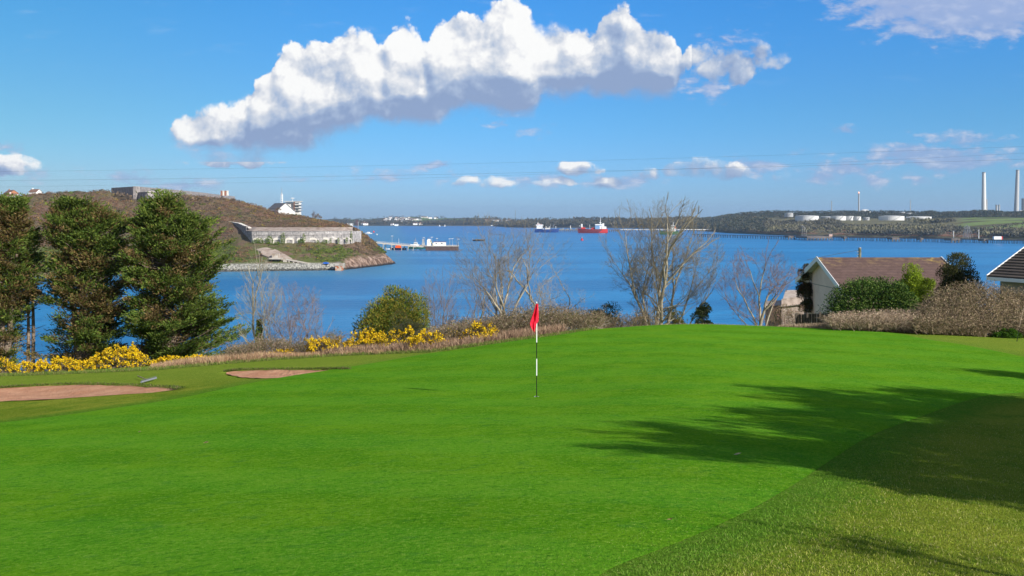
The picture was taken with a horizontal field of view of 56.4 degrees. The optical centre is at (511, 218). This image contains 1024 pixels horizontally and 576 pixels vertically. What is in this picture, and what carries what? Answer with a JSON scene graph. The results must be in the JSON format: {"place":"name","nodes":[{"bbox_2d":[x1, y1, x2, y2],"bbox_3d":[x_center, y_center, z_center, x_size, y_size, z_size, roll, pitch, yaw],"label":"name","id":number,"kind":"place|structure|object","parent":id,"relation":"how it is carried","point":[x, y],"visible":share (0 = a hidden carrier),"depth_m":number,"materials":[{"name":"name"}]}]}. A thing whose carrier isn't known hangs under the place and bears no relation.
{"place":"outdoors","nodes":[
{"label":"outdoors","id":0,"kind":"place"},
{"bbox_2d":[18,191,395,276],"bbox_3d":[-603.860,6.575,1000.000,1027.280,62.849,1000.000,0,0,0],"label":"headland","id":1,"kind":"structure","parent":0,"point":[355,261],"depth_m":703.81,"materials":[{"name":"plant"}]},
{"bbox_2d":[3,189,18,194],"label":"house","id":2,"kind":"structure","parent":1,"relation":"on","point":[11,191],"depth_m":855.62,"materials":[{"name":"brown brick"}]},
{"bbox_2d":[29,188,41,193],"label":"bungalow","id":3,"kind":"object","parent":1,"relation":"on","point":[32,190],"visible":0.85,"depth_m":855.76,"materials":[{"name":"white paint"}]},
{"bbox_2d":[111,186,234,199],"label":"hilltop fort","id":4,"kind":"structure","parent":1,"relation":"on","point":[141,191],"depth_m":892.21,"materials":[{"name":"stone"}]},
{"bbox_2d":[0,189,386,266],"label":"scrub","id":5,"kind":"object","parent":1,"relation":"on","point":[350,250],"visible":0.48,"depth_m":774.82,"materials":[{"name":"plant"}]},
{"bbox_2d":[256,247,291,259],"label":"concrete ruin","id":6,"kind":"object","parent":1,"relation":"on","point":[274,254],"visible":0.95,"depth_m":664.64,"materials":[{"name":"beige concrete"}]},
{"bbox_2d":[269,198,302,214],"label":"coastguard station","id":7,"kind":"object","parent":1,"relation":"on","point":[292,207],"visible":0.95,"depth_m":861.50,"materials":[{"name":"white paint"}]},
{"bbox_2d":[229,221,360,244],"bbox_3d":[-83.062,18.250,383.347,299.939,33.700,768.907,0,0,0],"label":"casemate battery","id":8,"kind":"object","parent":1,"relation":"on","point":[324,235],"visible":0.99,"depth_m":693.16,"materials":[{"name":"stone"}]},
{"bbox_2d":[283,258,309,263],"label":"retaining wall","id":9,"kind":"structure","parent":1,"relation":"on","point":[288,260],"depth_m":655.80,"materials":[{"name":"concrete"}]},
{"bbox_2d":[150,343,449,367],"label":"dry grass","id":10,"kind":"structure","parent":0,"point":[219,358],"depth_m":38.49,"materials":[{"name":"plant"}]},
{"bbox_2d":[0,395,955,575],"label":"green grass","id":11,"kind":"structure","parent":0,"point":[670,520],"depth_m":8.49,"materials":[{"name":"green plant"}]},
{"bbox_2d":[322,217,680,228],"bbox_3d":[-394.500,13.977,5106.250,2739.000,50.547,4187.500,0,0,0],"label":"hills","id":12,"kind":"structure","parent":0,"point":[515,226],"depth_m":4570.10,"materials":[{"name":"green plant"}]},
{"bbox_2d":[331,215,696,227],"bbox_3d":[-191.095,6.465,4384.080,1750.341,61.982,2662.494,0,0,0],"label":"woodland","id":13,"kind":"object","parent":12,"relation":"on","point":[573,221],"visible":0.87,"depth_m":3933.63,"materials":[{"name":"leaf"},{"name":"bark"}]},
{"bbox_2d":[0,159,1014,180],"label":"overhead cable","id":14,"kind":"object","parent":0,"point":[531,172],"visible":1,"depth_m":64.75,"materials":[{"name":"grey metal"}]},
{"bbox_2d":[0,327,1023,575],"bbox_3d":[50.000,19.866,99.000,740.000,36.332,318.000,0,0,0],"label":"ground","id":15,"kind":"structure","parent":0,"point":[1006,409],"depth_m":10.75,"materials":[{"name":"green plant"}]},
{"bbox_2d":[0,356,21,373],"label":"gorse bush","id":16,"kind":"object","parent":15,"relation":"on","point":[12,366],"visible":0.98,"depth_m":38.46,"materials":[{"name":"yellow plant"}]},
{"bbox_2d":[0,192,49,372],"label":"conifer","id":17,"kind":"object","parent":15,"relation":"on","point":[15,284],"visible":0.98,"depth_m":54.67,"materials":[{"name":"green plant"}]},
{"bbox_2d":[11,299,38,368],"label":"dead tree","id":18,"kind":"object","parent":15,"relation":"on","point":[28,332],"visible":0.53,"depth_m":55.94,"materials":[{"name":"grey wood"}]},
{"bbox_2d":[20,282,44,369],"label":"dead tree","id":19,"kind":"object","parent":15,"relation":"on","point":[33,341],"visible":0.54,"depth_m":55.93,"materials":[{"name":"wood"}]},
{"bbox_2d":[10,358,58,372],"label":"gorse bush","id":20,"kind":"object","parent":15,"relation":"on","point":[37,365],"visible":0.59,"depth_m":39.30,"materials":[{"name":"yellow plant"}]},
{"bbox_2d":[37,355,102,371],"bbox_3d":[-18.102,5.957,38.938,2.414,0.776,1.643,0,0,0],"label":"gorse bush","id":21,"kind":"object","parent":15,"relation":"on","point":[56,364],"visible":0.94,"depth_m":38.69,"materials":[{"name":"yellow plant"}]},
{"bbox_2d":[21,191,134,369],"bbox_3d":[-24.155,4.043,55.446,7.102,11.238,6.492,0,0,26],"label":"conifer","id":22,"kind":"object","parent":15,"relation":"on","point":[82,261],"visible":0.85,"depth_m":54.23,"materials":[{"name":"green plant"}]},
{"bbox_2d":[0,385,176,400],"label":"bunker sand","id":23,"kind":"structure","parent":15,"relation":"on","point":[39,392],"depth_m":29.82,"materials":[{"name":"beige sand"}]},
{"bbox_2d":[0,381,185,389],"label":"bunker lip grass","id":24,"kind":"structure","parent":15,"relation":"on","point":[174,386],"depth_m":30.98,"materials":[{"name":"green plant"}]},
{"bbox_2d":[86,341,156,368],"bbox_3d":[-16.408,5.765,40.001,2.964,1.186,2.120,0,0,0],"label":"gorse bush","id":25,"kind":"object","parent":15,"relation":"on","point":[120,358],"visible":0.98,"depth_m":39.83,"materials":[{"name":"yellow plant"}]},
{"bbox_2d":[137,375,156,382],"bbox_3d":[-12.050,5.251,31.547,0.548,0.250,2.421,0,0,-24],"label":"rake","id":26,"kind":"object","parent":15,"relation":"on","point":[145,380],"visible":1,"depth_m":30.98,"materials":[{"name":"grey plastic"}]},
{"bbox_2d":[152,355,183,363],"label":"gorse bush","id":27,"kind":"object","parent":15,"relation":"on","point":[164,358],"visible":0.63,"depth_m":40.87,"materials":[{"name":"yellow plant"}]},
{"bbox_2d":[112,187,251,365],"bbox_3d":[-18.463,3.699,53.858,8.313,11.038,8.263,0,0,0],"label":"conifer","id":28,"kind":"object","parent":15,"relation":"on","point":[170,234],"visible":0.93,"depth_m":53.20,"materials":[{"name":"green plant"}]},
{"bbox_2d":[179,353,209,358],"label":"gorse bush","id":29,"kind":"object","parent":15,"relation":"on","point":[194,356],"visible":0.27,"depth_m":41.50,"materials":[{"name":"yellow plant"}]},
{"bbox_2d":[232,242,285,350],"bbox_3d":[-12.581,4.293,47.019,3.048,6.268,2.285,0,0,0],"label":"bare tree","id":30,"kind":"object","parent":15,"relation":"on","point":[260,328],"visible":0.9,"depth_m":46.92,"materials":[{"name":"grey plant"}]},
{"bbox_2d":[226,369,325,377],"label":"bunker sand","id":31,"kind":"structure","parent":15,"relation":"on","point":[277,373],"depth_m":32.26,"materials":[{"name":"beige sand"}]},
{"bbox_2d":[269,349,296,354],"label":"gorse bush","id":32,"kind":"object","parent":15,"relation":"on","point":[282,350],"visible":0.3,"depth_m":40.09,"materials":[{"name":"yellow plant"}]},
{"bbox_2d":[218,329,349,357],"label":"undergrowth","id":33,"kind":"object","parent":15,"relation":"on","point":[256,346],"visible":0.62,"depth_m":40.35,"materials":[{"name":"plant"}]},
{"bbox_2d":[223,366,351,371],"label":"bunker lip grass","id":34,"kind":"structure","parent":15,"relation":"on","point":[297,368],"depth_m":32.68,"materials":[{"name":"green plant"}]},
{"bbox_2d":[258,283,334,351],"bbox_3d":[-10.744,5.215,47.079,3.346,4.321,2.914,0,0,32],"label":"bare tree","id":35,"kind":"object","parent":15,"relation":"on","point":[292,324],"visible":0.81,"depth_m":47.08,"materials":[{"name":"brown plant"}]},
{"bbox_2d":[0,326,596,375],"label":"rough edge","id":36,"kind":"object","parent":15,"relation":"on","point":[118,369],"visible":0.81,"depth_m":37.08,"materials":[{"name":"green plant"}]},
{"bbox_2d":[312,326,338,341],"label":"bare shrub","id":37,"kind":"object","parent":15,"relation":"on","point":[326,333],"visible":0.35,"depth_m":46.16,"materials":[{"name":"grey plant"}]},
{"bbox_2d":[303,335,350,353],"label":"gorse bush","id":38,"kind":"object","parent":15,"relation":"on","point":[313,340],"visible":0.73,"depth_m":40.07,"materials":[{"name":"yellow plant"}]},
{"bbox_2d":[342,327,383,348],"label":"gorse bush","id":39,"kind":"object","parent":15,"relation":"on","point":[365,339],"visible":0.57,"depth_m":40.59,"materials":[{"name":"yellow plant"}]},
{"bbox_2d":[351,284,433,344],"bbox_3d":[-6.160,5.712,50.897,5.144,4.477,4.512,0,0,0],"label":"cypress bush","id":40,"kind":"object","parent":15,"relation":"on","point":[378,315],"visible":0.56,"depth_m":50.22,"materials":[{"name":"green plant"}]},
{"bbox_2d":[378,325,414,346],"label":"gorse bush","id":41,"kind":"object","parent":15,"relation":"on","point":[394,338],"visible":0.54,"depth_m":39.71,"materials":[{"name":"yellow plant"}]},
{"bbox_2d":[387,311,428,342],"bbox_3d":[-5.091,5.639,47.025,2.452,2.488,1.870,0,0,0],"label":"grey green bush","id":42,"kind":"object","parent":15,"relation":"on","point":[401,328],"visible":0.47,"depth_m":46.95,"materials":[{"name":"green plant"}]},
{"bbox_2d":[409,328,449,347],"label":"gorse bush","id":43,"kind":"object","parent":15,"relation":"on","point":[416,339],"visible":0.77,"depth_m":37.66,"materials":[{"name":"yellow plant"}]},
{"bbox_2d":[321,323,569,354],"bbox_3d":[-2.903,5.128,39.211,10.973,1.647,5.453,0,0,0],"label":"dead bracken","id":44,"kind":"object","parent":15,"relation":"on","point":[517,333],"visible":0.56,"depth_m":38.45,"materials":[{"name":"plant"}]},
{"bbox_2d":[417,266,473,328],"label":"bare tree","id":45,"kind":"object","parent":15,"relation":"on","point":[440,315],"visible":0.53,"depth_m":51.98,"materials":[{"name":"grey plant"}]},
{"bbox_2d":[443,328,468,338],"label":"gorse bush","id":46,"kind":"object","parent":15,"relation":"on","point":[456,333],"visible":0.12,"depth_m":39.16,"materials":[{"name":"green plant"}]},
{"bbox_2d":[459,320,498,340],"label":"gorse bush","id":47,"kind":"object","parent":15,"relation":"on","point":[491,332],"visible":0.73,"depth_m":38.38,"materials":[{"name":"yellow plant"}]},
{"bbox_2d":[461,275,510,319],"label":"bare tree","id":48,"kind":"object","parent":15,"relation":"on","point":[482,311],"visible":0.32,"depth_m":51.60,"materials":[{"name":"grey plant"}]},
{"bbox_2d":[447,213,573,331],"bbox_3d":[-0.409,2.669,43.353,5.314,6.138,4.499,0,0,-29],"label":"bare tree","id":49,"kind":"object","parent":15,"relation":"on","point":[493,301],"visible":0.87,"depth_m":43.14,"materials":[{"name":"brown plant"}]},
{"bbox_2d":[0,324,1023,575],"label":"putting green","id":50,"kind":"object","parent":15,"relation":"on","point":[608,384],"visible":1,"depth_m":13.54,"materials":[{"name":"green plant"}]},
{"bbox_2d":[530,302,538,396],"bbox_3d":[0.496,2.967,21.277,0.193,2.223,0.087,0,0,0],"label":"golf flag","id":51,"kind":"object","parent":50,"relation":"on","point":[534,320],"visible":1,"depth_m":21.29,"materials":[{"name":"red fabric"}]},
{"bbox_2d":[415,300,608,342],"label":"undergrowth","id":52,"kind":"object","parent":15,"relation":"on","point":[549,318],"visible":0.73,"depth_m":40.86,"materials":[{"name":"plant"}]},
{"bbox_2d":[507,231,584,321],"bbox_3d":[1.856,4.267,52.851,4.758,7.379,3.302,0,0,-28],"label":"bare tree","id":53,"kind":"object","parent":15,"relation":"on","point":[529,293],"visible":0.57,"depth_m":52.46,"materials":[{"name":"grey plant"}]},
{"bbox_2d":[530,272,613,330],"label":"bare tree","id":54,"kind":"object","parent":15,"relation":"on","point":[542,301],"visible":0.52,"depth_m":45.11,"materials":[{"name":"brown plant"}]},
{"bbox_2d":[587,301,623,327],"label":"evergreen bush","id":55,"kind":"object","parent":15,"relation":"on","point":[610,307],"visible":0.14,"depth_m":51.91,"materials":[{"name":"green plant"}]},
{"bbox_2d":[572,307,668,329],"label":"undergrowth","id":56,"kind":"object","parent":15,"relation":"on","point":[629,324],"visible":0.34,"depth_m":48.05,"materials":[{"name":"plant"}]},
{"bbox_2d":[597,192,727,325],"bbox_3d":[7.856,2.502,49.911,6.698,7.815,5.894,0,0,0],"label":"bare tree","id":57,"kind":"object","parent":15,"relation":"on","point":[657,279],"visible":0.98,"depth_m":49.74,"materials":[{"name":"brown plant"}]},
{"bbox_2d":[663,306,685,323],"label":"evergreen bush","id":58,"kind":"object","parent":15,"relation":"on","point":[675,320],"visible":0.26,"depth_m":53.80,"materials":[{"name":"green plant"}]},
{"bbox_2d":[689,301,713,323],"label":"evergreen bush","id":59,"kind":"object","parent":15,"relation":"on","point":[702,309],"visible":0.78,"depth_m":49.86,"materials":[{"name":"green plant"}]},
{"bbox_2d":[713,240,802,325],"bbox_3d":[12.303,3.368,47.522,4.416,4.954,3.380,0,0,0],"label":"bare tree","id":60,"kind":"object","parent":15,"relation":"on","point":[765,308],"visible":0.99,"depth_m":47.70,"materials":[{"name":"brown plant"}]},
{"bbox_2d":[765,290,803,326],"bbox_3d":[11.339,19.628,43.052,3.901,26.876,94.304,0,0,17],"label":"stone cottage","id":61,"kind":"structure","parent":15,"relation":"on","point":[790,298],"depth_m":79.99,"materials":[{"name":"stone"}]},
{"bbox_2d":[763,303,807,325],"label":"reddish shrub","id":62,"kind":"object","parent":15,"relation":"on","point":[775,320],"visible":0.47,"depth_m":55.93,"materials":[{"name":"brown plant"}]},
{"bbox_2d":[761,306,815,323],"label":"bare shrub","id":63,"kind":"object","parent":15,"relation":"on","point":[771,315],"visible":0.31,"depth_m":52.05,"materials":[{"name":"brown plant"}]},
{"bbox_2d":[795,263,812,313],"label":"cypress tree","id":64,"kind":"object","parent":15,"relation":"on","point":[804,290],"visible":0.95,"depth_m":69.71,"materials":[{"name":"green plant"}]},
{"bbox_2d":[795,311,846,324],"bbox_3d":[15.848,5.418,48.938,0.180,1.508,2.913,0,0,-44],"label":"board fence","id":65,"kind":"object","parent":15,"relation":"on","point":[806,318],"visible":0.36,"depth_m":49.41,"materials":[{"name":"wood"}]},
{"bbox_2d":[816,276,920,314],"bbox_3d":[19.278,4.764,51.459,5.822,3.439,4.171,0,0,0],"label":"laurel hedge","id":66,"kind":"object","parent":15,"relation":"on","point":[868,292],"visible":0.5,"depth_m":51.06,"materials":[{"name":"green plant"}]},
{"bbox_2d":[795,256,946,317],"bbox_3d":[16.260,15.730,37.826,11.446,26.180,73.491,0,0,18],"label":"bungalow","id":67,"kind":"object","parent":15,"relation":"on","point":[828,274],"visible":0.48,"depth_m":65.95,"materials":[{"name":"brown"}]},
{"bbox_2d":[857,247,860,256],"bbox_3d":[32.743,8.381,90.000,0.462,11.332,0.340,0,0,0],"label":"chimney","id":68,"kind":"object","parent":67,"relation":"on","point":[859,252],"visible":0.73,"depth_m":89.89,"materials":[{"name":"grey metal"}]},
{"bbox_2d":[815,307,1000,333],"bbox_3d":[17.807,4.585,41.653,9.686,1.355,4.965,0,0,0],"label":"bramble strip","id":69,"kind":"object","parent":15,"relation":"on","point":[876,320],"visible":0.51,"depth_m":40.28,"materials":[{"name":"dry brown bramble twigs"},{"name":"leaves"}]},
{"bbox_2d":[897,262,925,309],"bbox_3d":[22.501,4.623,53.545,2.203,4.416,2.094,0,0,0],"label":"lime bush","id":70,"kind":"object","parent":15,"relation":"on","point":[914,283],"visible":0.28,"depth_m":53.21,"materials":[{"name":"green plant"}]},
{"bbox_2d":[918,277,936,304],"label":"lime bush","id":71,"kind":"object","parent":15,"relation":"on","point":[929,284],"visible":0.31,"depth_m":52.87,"materials":[{"name":"green plant"}]},
{"bbox_2d":[935,252,984,306],"bbox_3d":[25.787,4.447,55.017,3.236,5.137,2.966,0,0,0],"label":"olive bush","id":72,"kind":"object","parent":15,"relation":"on","point":[957,272],"visible":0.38,"depth_m":54.72,"materials":[{"name":"green plant"}]},
{"bbox_2d":[902,276,1023,336],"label":"bramble mound","id":73,"kind":"object","parent":15,"relation":"on","point":[1008,314],"visible":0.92,"depth_m":40.67,"materials":[{"name":"brown plant"},{"name":"leaves"}]},
{"bbox_2d":[986,247,1023,333],"bbox_3d":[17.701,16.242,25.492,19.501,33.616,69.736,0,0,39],"label":"tiled house","id":74,"kind":"structure","parent":15,"relation":"on","point":[1009,271],"depth_m":49.46,"materials":[{"name":"tile"}]},
{"bbox_2d":[990,328,1022,338],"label":"nettle clump","id":75,"kind":"object","parent":15,"relation":"on","point":[1010,333],"visible":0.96,"depth_m":38.80,"materials":[{"name":"green plant"}]},
{"bbox_2d":[0,0,1023,219],"label":"sky","id":76,"kind":"structure","parent":0,"point":[125,91],"materials":[{"name":"blue"}]},
{"bbox_2d":[5,226,1023,372],"bbox_3d":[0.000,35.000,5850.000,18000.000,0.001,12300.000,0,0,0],"label":"sea water","id":77,"kind":"structure","parent":0,"point":[344,295],"depth_m":597.70,"materials":[{"name":"blue liquid"}]},
{"bbox_2d":[216,263,344,271],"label":"boulders","id":78,"kind":"object","parent":77,"relation":"in","point":[291,267],"visible":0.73,"depth_m":641.19,"materials":[{"name":"stone"}]},
{"bbox_2d":[335,263,343,270],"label":"concrete block","id":79,"kind":"structure","parent":77,"relation":"in","point":[338,266],"depth_m":641.00,"materials":[{"name":"white concrete"}]},
{"bbox_2d":[390,245,406,249],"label":"pilot boat","id":80,"kind":"object","parent":77,"relation":"on","point":[397,247],"visible":0.59,"depth_m":1068.26,"materials":[{"name":"orange"}]},
{"bbox_2d":[408,239,425,248],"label":"work boat","id":81,"kind":"object","parent":77,"relation":"on","point":[416,243],"visible":0.44,"depth_m":1103.16,"materials":[{"name":"white metal"}]},
{"bbox_2d":[376,241,458,250],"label":"pier","id":82,"kind":"structure","parent":77,"relation":"in","point":[442,248],"depth_m":1043.00,"materials":[{"name":"concrete"}]},
{"bbox_2d":[433,242,445,245],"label":"pier building","id":83,"kind":"structure","parent":82,"relation":"on","point":[439,243],"depth_m":1048.50,"materials":[{"name":"white paint"}]},
{"bbox_2d":[535,223,558,231],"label":"tanker","id":84,"kind":"object","parent":77,"relation":"on","point":[539,228],"visible":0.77,"depth_m":2422.25,"materials":[{"name":"blue paint"}]},
{"bbox_2d":[559,225,615,231],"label":"berth","id":85,"kind":"object","parent":77,"relation":"in","point":[577,229],"visible":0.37,"depth_m":2478.00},
{"bbox_2d":[577,218,607,232],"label":"tanker","id":86,"kind":"object","parent":77,"relation":"on","point":[600,228],"visible":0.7,"depth_m":2302.29,"materials":[{"name":"red paint"}]},
{"bbox_2d":[623,229,707,230],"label":"product pier","id":87,"kind":"structure","parent":77,"relation":"in","point":[666,230],"depth_m":2616.00,"materials":[{"name":"grey concrete"}]},
{"bbox_2d":[659,225,678,234],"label":"coaster","id":88,"kind":"object","parent":77,"relation":"on","point":[662,233],"visible":0.34,"depth_m":2095.61,"materials":[{"name":"green paint"}]},
{"bbox_2d":[693,225,1023,243],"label":"oil jetty","id":89,"kind":"object","parent":77,"relation":"in","point":[955,240],"visible":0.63,"depth_m":1473.27,"materials":[{"name":"grey metal"}]},
{"bbox_2d":[993,236,1002,238],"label":"cabin","id":90,"kind":"object","parent":89,"relation":"on","point":[997,237],"visible":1,"depth_m":1345.85,"materials":[{"name":"white paint"}]},
{"bbox_2d":[6,146,1023,171],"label":"overhead cable","id":91,"kind":"object","parent":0,"point":[513,162],"visible":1,"depth_m":64.88,"materials":[{"name":"grey metal"}]},
{"bbox_2d":[26,153,1016,186],"bbox_3d":[-4.655,-3.459,65.190,95.475,2.530,0.388,0,0,6],"label":"overhead cable","id":92,"kind":"object","parent":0,"point":[530,174],"visible":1,"depth_m":64.75,"materials":[{"name":"grey metal"}]},
{"bbox_2d":[624,323,780,326],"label":"crest grass","id":93,"kind":"structure","parent":0,"point":[711,323],"depth_m":45.54,"materials":[{"name":"plant"}]},
{"bbox_2d":[683,212,1023,240],"bbox_3d":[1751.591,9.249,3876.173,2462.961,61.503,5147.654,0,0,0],"label":"coast","id":94,"kind":"structure","parent":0,"point":[977,222],"depth_m":1961.88},
{"bbox_2d":[785,213,792,216],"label":"storage tank","id":95,"kind":"object","parent":94,"relation":"on","point":[788,214],"visible":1,"depth_m":2689.64,"materials":[{"name":"white metal"}]},
{"bbox_2d":[795,215,818,220],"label":"storage tank","id":96,"kind":"object","parent":94,"relation":"on","point":[802,218],"visible":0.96,"depth_m":2247.95,"materials":[{"name":"white metal"}]},
{"bbox_2d":[830,216,845,219],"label":"storage tank","id":97,"kind":"object","parent":94,"relation":"on","point":[839,217],"visible":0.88,"depth_m":2254.09,"materials":[{"name":"white metal"}]},
{"bbox_2d":[846,216,853,219],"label":"storage tank","id":98,"kind":"object","parent":94,"relation":"on","point":[849,217],"visible":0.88,"depth_m":2267.32,"materials":[{"name":"white metal"}]},
{"bbox_2d":[686,209,1023,236],"bbox_3d":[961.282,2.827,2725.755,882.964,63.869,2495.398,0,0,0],"label":"woodland","id":99,"kind":"object","parent":94,"relation":"on","point":[736,222],"visible":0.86,"depth_m":2187.59,"materials":[{"name":"plant"}]},
{"bbox_2d":[858,192,859,210],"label":"flare stack","id":100,"kind":"object","parent":94,"relation":"on","point":[858,202],"visible":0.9,"depth_m":2878.66,"materials":[{"name":"grey paint"}]},
{"bbox_2d":[878,216,904,219],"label":"storage tank","id":101,"kind":"object","parent":94,"relation":"on","point":[891,217],"visible":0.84,"depth_m":2246.28,"materials":[{"name":"white metal"}]},
{"bbox_2d":[906,216,931,219],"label":"storage tank","id":102,"kind":"object","parent":94,"relation":"on","point":[923,217],"visible":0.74,"depth_m":2249.22,"materials":[{"name":"white metal"}]},
{"bbox_2d":[981,172,987,210],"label":"chimney","id":103,"kind":"object","parent":94,"relation":"on","point":[984,203],"visible":0.78,"depth_m":2895.29,"materials":[{"name":"grey concrete"}]},
{"bbox_2d":[1014,170,1019,210],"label":"chimney","id":104,"kind":"object","parent":94,"relation":"on","point":[1016,202],"visible":0.83,"depth_m":2895.08,"materials":[{"name":"grey concrete"}]},
{"bbox_2d":[1021,198,1023,210],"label":"process column","id":105,"kind":"structure","parent":94,"relation":"on","point":[1022,205],"depth_m":2846.80,"materials":[{"name":"grey paint"}]},
{"bbox_2d":[778,323,989,336],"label":"dry grass","id":106,"kind":"structure","parent":0,"point":[814,325],"depth_m":41.04,"materials":[{"name":"plant"}]}
]}

